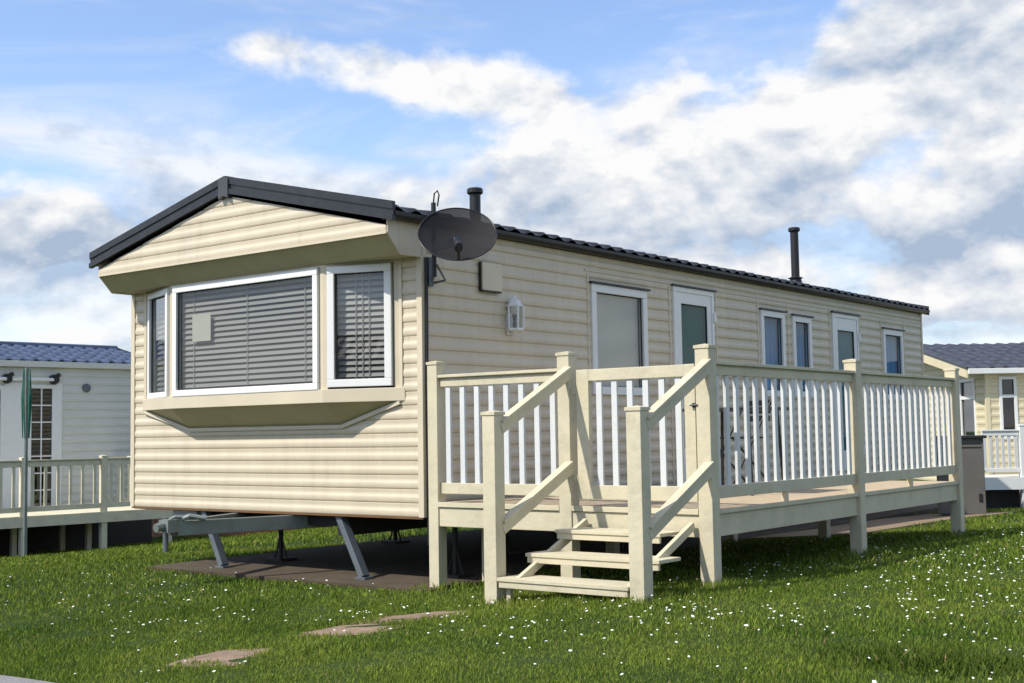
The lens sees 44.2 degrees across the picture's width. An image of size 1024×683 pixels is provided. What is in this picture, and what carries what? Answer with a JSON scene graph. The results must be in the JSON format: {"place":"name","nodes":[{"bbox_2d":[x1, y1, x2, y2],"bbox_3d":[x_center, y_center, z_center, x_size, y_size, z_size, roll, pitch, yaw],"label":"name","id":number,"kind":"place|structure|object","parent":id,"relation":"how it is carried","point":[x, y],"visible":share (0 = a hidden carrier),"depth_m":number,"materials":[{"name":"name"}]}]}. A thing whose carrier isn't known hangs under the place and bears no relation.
{"place":"outdoors","nodes":[
{"label":"outdoors","id":0,"kind":"place"},
{"bbox_2d":[0,675,52,682],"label":"road","id":1,"kind":"structure","parent":0,"point":[7,679],"depth_m":5.73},
{"bbox_2d":[169,648,266,666],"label":"stepping stone","id":2,"kind":"structure","parent":0,"point":[223,655],"depth_m":6.08,"materials":[{"name":"beige stone"}]},
{"bbox_2d":[288,623,405,636],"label":"stepping stone","id":3,"kind":"structure","parent":0,"point":[348,629],"depth_m":6.92,"materials":[{"name":"beige stone"}]},
{"bbox_2d":[350,610,469,624],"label":"stepping stone","id":4,"kind":"structure","parent":0,"point":[416,615],"depth_m":7.51,"materials":[{"name":"beige stone"}]},
{"bbox_2d":[0,479,1023,682],"bbox_3d":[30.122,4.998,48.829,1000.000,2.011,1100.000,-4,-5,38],"label":"ground","id":5,"kind":"structure","parent":0,"point":[514,658],"depth_m":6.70,"materials":[{"name":"green plant"}]},
{"bbox_2d":[21,368,31,555],"bbox_3d":[-7.561,1.877,19.618,0.158,2.944,0.169,-4,-5,38],"label":"closed parasol","id":6,"kind":"object","parent":5,"relation":"on","point":[26,402],"visible":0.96,"depth_m":19.63,"materials":[{"name":"fabric"}]},
{"bbox_2d":[0,341,151,554],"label":"static caravan","id":7,"kind":"object","parent":5,"relation":"on","point":[81,400],"visible":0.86,"depth_m":22.87,"materials":[{"name":"grey"}]},
{"bbox_2d":[0,386,4,507],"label":"door","id":8,"kind":"structure","parent":7,"relation":"in","point":[2,388],"depth_m":21.80,"materials":[{"name":"white plastic"}]},
{"bbox_2d":[27,384,55,506],"bbox_3d":[-8.331,1.877,22.294,0.058,2.230,0.520,-5,-6,44],"label":"door","id":9,"kind":"structure","parent":7,"relation":"in","point":[52,455],"depth_m":22.37,"materials":[{"name":"white plastic"}]},
{"bbox_2d":[0,455,172,556],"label":"raised deck","id":10,"kind":"structure","parent":5,"relation":"on","point":[102,512],"depth_m":20.76,"materials":[{"name":"beige wood"}]},
{"bbox_2d":[6,527,1023,682],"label":"daisies","id":11,"kind":"object","parent":5,"relation":"on","point":[873,681],"visible":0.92,"depth_m":6.97,"materials":[{"name":"white plant"}]},
{"bbox_2d":[146,503,939,591],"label":"concrete slab","id":12,"kind":"structure","parent":5,"relation":"on","point":[390,566],"depth_m":11.50,"materials":[{"name":"concrete"}]},
{"bbox_2d":[89,176,929,579],"bbox_3d":[0.851,0.254,14.623,3.888,3.845,11.891,-4,-5,38],"label":"static caravan","id":13,"kind":"object","parent":12,"relation":"on","point":[287,342],"visible":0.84,"depth_m":10.85,"materials":[{"name":"beige plastic"}]},
{"bbox_2d":[147,288,169,398],"bbox_3d":[-3.200,0.030,11.526,0.100,0.975,0.572,2,-5,-33],"label":"window","id":14,"kind":"structure","parent":13,"relation":"in","point":[151,298],"depth_m":11.65,"materials":[{"name":"white plastic"}]},
{"bbox_2d":[152,510,323,536],"bbox_3d":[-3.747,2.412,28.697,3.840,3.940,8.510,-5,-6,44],"label":"trailer hitch","id":15,"kind":"object","parent":13,"relation":"attached to","point":[175,512],"depth_m":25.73,"materials":[{"name":"grey metal"}]},
{"bbox_2d":[172,268,320,396],"bbox_3d":[-2.255,-0.048,10.654,1.855,0.975,0.100,-4,-5,38],"label":"window","id":16,"kind":"structure","parent":13,"relation":"in","point":[313,274],"depth_m":10.64,"materials":[{"name":"white plastic"}]},
{"bbox_2d":[327,263,393,387],"bbox_3d":[-1.190,-0.124,9.959,0.555,0.960,0.100,-2,-4,19],"label":"window","id":17,"kind":"structure","parent":13,"relation":"in","point":[388,355],"depth_m":9.97,"materials":[{"name":"white plastic"}]},
{"bbox_2d":[417,190,496,286],"bbox_3d":[-0.529,-0.817,9.335,0.518,0.710,0.908,2,-5,-36],"label":"satellite dish","id":18,"kind":"object","parent":13,"relation":"attached to","point":[458,234],"visible":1,"depth_m":9.22,"materials":[{"name":"black metal"}]},
{"bbox_2d":[505,295,524,335],"bbox_3d":[0.021,-0.221,10.509,0.149,0.335,0.172,-4,-5,38],"label":"wall lantern","id":19,"kind":"object","parent":13,"relation":"attached to","point":[513,327],"depth_m":10.49,"materials":[{"name":"white plastic"}]},
{"bbox_2d":[589,281,650,395],"bbox_3d":[1.006,-0.012,11.874,0.110,1.033,1.010,-4,-5,38],"label":"window","id":20,"kind":"structure","parent":13,"relation":"in","point":[614,312],"depth_m":11.94,"materials":[{"name":"white glass"}]},
{"bbox_2d":[670,284,718,482],"bbox_3d":[1.880,0.441,12.929,0.078,2.003,0.890,-4,-5,38],"label":"door","id":21,"kind":"structure","parent":13,"relation":"in","point":[693,307],"depth_m":12.95,"materials":[{"name":"white plastic"}]},
{"bbox_2d":[759,308,787,396],"bbox_3d":[2.954,0.134,14.390,0.141,0.993,0.660,-4,-5,38],"label":"window","id":22,"kind":"structure","parent":13,"relation":"in","point":[768,317],"depth_m":14.51,"materials":[{"name":"white plastic"}]},
{"bbox_2d":[791,314,813,397],"bbox_3d":[3.425,0.177,14.991,0.141,0.978,0.570,-4,-5,38],"label":"window","id":23,"kind":"structure","parent":13,"relation":"in","point":[798,320],"depth_m":15.10,"materials":[{"name":"white plastic"}]},
{"bbox_2d":[830,311,864,470],"bbox_3d":[4.238,0.631,15.942,0.078,1.985,0.870,-4,-5,38],"label":"door","id":24,"kind":"structure","parent":13,"relation":"in","point":[845,326],"depth_m":15.93,"materials":[{"name":"white plastic"}]},
{"bbox_2d":[881,327,905,399],"bbox_3d":[5.188,0.314,17.245,0.141,0.975,0.780,-4,-5,38],"label":"window","id":25,"kind":"structure","parent":13,"relation":"in","point":[889,335],"depth_m":17.38,"materials":[{"name":"white plastic"}]},
{"bbox_2d":[426,344,964,604],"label":"raised deck","id":26,"kind":"structure","parent":5,"relation":"on","point":[569,503],"depth_m":8.66,"materials":[{"name":"beige paint"}]},
{"bbox_2d":[682,407,788,495],"bbox_3d":[1.801,0.878,10.150,0.650,0.686,0.650,-4,-5,38],"label":"patio table","id":27,"kind":"object","parent":26,"relation":"on","point":[722,438],"visible":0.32,"depth_m":10.19,"materials":[{"name":"black plastic"}]},
{"bbox_2d":[720,397,771,483],"bbox_3d":[2.030,0.898,11.258,0.479,0.813,0.442,1,-4,-22],"label":"folding chair","id":28,"kind":"object","parent":26,"relation":"on","point":[751,420],"visible":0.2,"depth_m":11.18,"materials":[{"name":"black plastic"}]},
{"bbox_2d":[913,342,1023,480],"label":"park lodge","id":29,"kind":"structure","parent":5,"relation":"on","point":[991,384],"depth_m":21.78,"materials":[{"name":"beige"}]},
{"bbox_2d":[959,378,976,434],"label":"window","id":30,"kind":"structure","parent":29,"relation":"in","point":[961,381],"depth_m":22.19,"materials":[{"name":"white plastic"}]},
{"bbox_2d":[998,376,1017,438],"bbox_3d":[8.324,1.110,21.152,0.300,1.050,0.058,-1,-4,-1],"label":"window","id":31,"kind":"structure","parent":29,"relation":"in","point":[1014,382],"depth_m":21.14,"materials":[{"name":"white plastic"}]},
{"bbox_2d":[980,424,1023,508],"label":"white deck","id":32,"kind":"structure","parent":5,"relation":"on","point":[1005,491],"depth_m":19.78,"materials":[{"name":"plastic"}]},
{"bbox_2d":[0,0,1023,351],"label":"sky","id":33,"kind":"structure","parent":0,"point":[890,133],"materials":[{"name":"blue"}]},
{"bbox_2d":[748,511,1019,539],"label":"paved path","id":34,"kind":"structure","parent":0,"point":[887,523],"depth_m":14.03,"materials":[{"name":"beige concrete"}]},
{"bbox_2d":[936,435,986,515],"bbox_3d":[5.795,1.761,16.298,0.640,1.085,0.580,-2,-4,16],"label":"storage locker","id":35,"kind":"object","parent":34,"relation":"on","point":[973,474],"visible":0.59,"depth_m":16.03,"materials":[{"name":"grey plastic"}]}
]}

